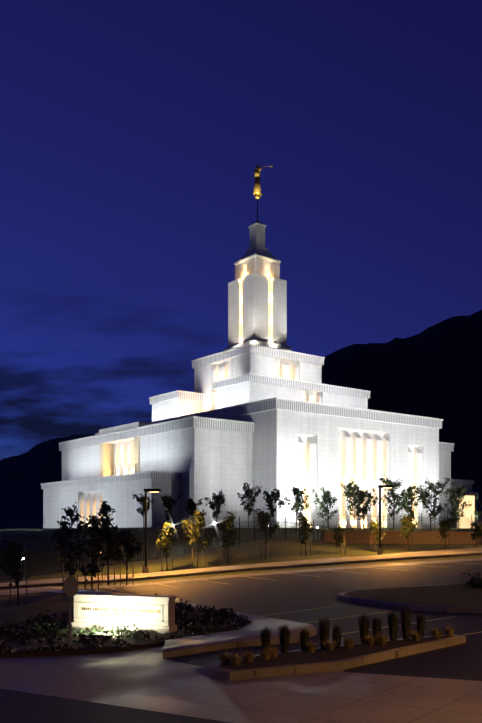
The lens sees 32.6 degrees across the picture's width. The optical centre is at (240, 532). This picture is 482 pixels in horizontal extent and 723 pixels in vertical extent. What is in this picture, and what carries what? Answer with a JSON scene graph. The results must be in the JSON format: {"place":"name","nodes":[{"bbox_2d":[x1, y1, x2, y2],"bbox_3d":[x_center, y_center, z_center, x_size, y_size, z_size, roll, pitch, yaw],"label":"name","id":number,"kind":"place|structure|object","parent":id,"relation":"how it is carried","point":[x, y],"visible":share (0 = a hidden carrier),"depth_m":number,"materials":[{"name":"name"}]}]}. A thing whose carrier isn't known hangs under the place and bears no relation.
{"place":"outdoors","nodes":[
{"label":"outdoors","id":0,"kind":"place"},
{"bbox_2d":[0,586,315,658],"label":"hairpin sidewalk","id":1,"kind":"structure","parent":0,"point":[247,636],"depth_m":22.84,"materials":[{"name":"concrete"}]},
{"bbox_2d":[0,646,481,722],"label":"apron pavement","id":2,"kind":"structure","parent":0,"point":[151,679],"depth_m":15.93,"materials":[{"name":"concrete"}]},
{"bbox_2d":[0,560,481,722],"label":"asphalt road","id":3,"kind":"structure","parent":0,"point":[290,593],"depth_m":26.77,"materials":[{"name":"grey asphalt"}]},
{"bbox_2d":[103,559,481,635],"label":"parking lines","id":4,"kind":"object","parent":3,"relation":"on","point":[325,607],"visible":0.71,"depth_m":29.45,"materials":[{"name":"white paint"}]},
{"bbox_2d":[210,634,465,679],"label":"median kerb","id":5,"kind":"structure","parent":3,"relation":"on","point":[216,670],"depth_m":17.83,"materials":[{"name":"concrete"}]},
{"bbox_2d":[219,636,452,669],"bbox_3d":[2.544,2.758,19.045,6.498,0.308,1.696,0,0,-23],"label":"planting bed","id":6,"kind":"object","parent":5,"relation":"on","point":[317,655],"visible":0.71,"depth_m":18.75,"materials":[{"name":"brown soil"}]},
{"bbox_2d":[217,605,456,664],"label":"ornamental grasses","id":7,"kind":"object","parent":6,"relation":"on","point":[268,652],"visible":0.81,"depth_m":19.63,"materials":[{"name":"green plant"}]},
{"bbox_2d":[337,583,481,613],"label":"curb","id":8,"kind":"structure","parent":3,"relation":"on","point":[433,608],"depth_m":28.21,"materials":[{"name":"concrete"}]},
{"bbox_2d":[344,583,481,606],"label":"traffic island","id":9,"kind":"structure","parent":8,"relation":"on","point":[456,595],"depth_m":31.28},
{"bbox_2d":[461,566,481,587],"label":"island shrub plants","id":10,"kind":"object","parent":9,"relation":"on","point":[474,582],"visible":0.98,"depth_m":33.37,"materials":[{"name":"green plant"}]},
{"bbox_2d":[0,310,481,528],"bbox_3d":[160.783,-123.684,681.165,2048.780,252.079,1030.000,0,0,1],"label":"hills","id":11,"kind":"structure","parent":0,"point":[434,371],"depth_m":501.08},
{"bbox_2d":[0,525,481,589],"bbox_3d":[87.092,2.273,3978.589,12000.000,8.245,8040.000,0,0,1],"label":"terrain ground","id":12,"kind":"structure","parent":0,"point":[282,550],"depth_m":66.30,"materials":[{"name":"green plant"}]},
{"bbox_2d":[0,593,73,627],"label":"lawn","id":13,"kind":"structure","parent":12,"relation":"on","point":[44,603],"depth_m":34.32,"materials":[{"name":"green plant"}]},
{"bbox_2d":[64,575,77,649],"bbox_3d":[-4.525,2.225,21.809,0.061,2.187,0.554,0,0,29],"label":"traffic sign post","id":14,"kind":"object","parent":12,"relation":"on","point":[70,586],"visible":0.88,"depth_m":21.79,"materials":[{"name":"grey metal"}]},
{"bbox_2d":[0,605,251,657],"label":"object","id":15,"kind":"object","parent":12,"relation":"on","point":[108,646],"visible":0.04,"depth_m":22.70,"materials":[{"name":"green plant"}]},
{"bbox_2d":[80,634,111,638],"bbox_3d":[-4.132,3.071,23.437,1.000,0.310,0.120,0,0,21],"label":"sign floodlight","id":16,"kind":"object","parent":15,"relation":"on","point":[95,635],"visible":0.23,"depth_m":23.40,"materials":[{"name":"black metal"}]},
{"bbox_2d":[71,593,176,633],"bbox_3d":[-3.556,2.592,24.930,3.326,1.372,0.550,0,0,21],"label":"monument sign","id":17,"kind":"object","parent":15,"relation":"on","point":[150,613],"visible":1,"depth_m":24.65,"materials":[{"name":"stone"}]},
{"bbox_2d":[0,593,250,652],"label":"shrubs","id":18,"kind":"object","parent":15,"relation":"on","point":[59,629],"visible":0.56,"depth_m":24.65,"materials":[{"name":"green plant"}]},
{"bbox_2d":[142,489,160,572],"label":"street lamp","id":19,"kind":"object","parent":12,"relation":"on","point":[145,568],"visible":0.92,"depth_m":52.96,"materials":[{"name":"black metal"}]},
{"bbox_2d":[22,522,318,572],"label":"landscape lights","id":20,"kind":"object","parent":12,"relation":"on","point":[172,544],"visible":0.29,"depth_m":69.66,"materials":[{"name":"black metal"}]},
{"bbox_2d":[0,510,473,579],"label":"fence","id":21,"kind":"object","parent":12,"relation":"on","point":[383,516],"visible":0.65,"depth_m":67.96,"materials":[{"name":"black metal"}]},
{"bbox_2d":[0,475,481,604],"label":"young trees","id":22,"kind":"object","parent":12,"relation":"on","point":[11,563],"visible":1,"depth_m":64.70,"materials":[{"name":"green plant"}]},
{"bbox_2d":[40,165,476,527],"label":"temple","id":23,"kind":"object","parent":12,"relation":"on","point":[262,406],"visible":0.92,"depth_m":101.42,"materials":[{"name":"white stone"}]},
{"bbox_2d":[377,485,392,554],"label":"street lamp","id":24,"kind":"object","parent":12,"relation":"on","point":[379,550],"visible":0.9,"depth_m":63.30,"materials":[{"name":"black metal"}]},
{"bbox_2d":[321,531,481,543],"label":"retaining wall","id":25,"kind":"structure","parent":12,"relation":"on","point":[419,537],"depth_m":85.40,"materials":[{"name":"brown brick"}]},
{"bbox_2d":[0,548,481,588],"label":"sidewalk","id":26,"kind":"structure","parent":0,"point":[298,563],"depth_m":54.31,"materials":[{"name":"concrete"}]},
{"bbox_2d":[0,0,481,524],"label":"sky","id":27,"kind":"structure","parent":0,"point":[134,134],"materials":[{"name":"blue"}]},
{"bbox_2d":[78,558,481,588],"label":"curb","id":28,"kind":"structure","parent":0,"point":[292,571],"depth_m":50.40,"materials":[{"name":"concrete"}]}
]}

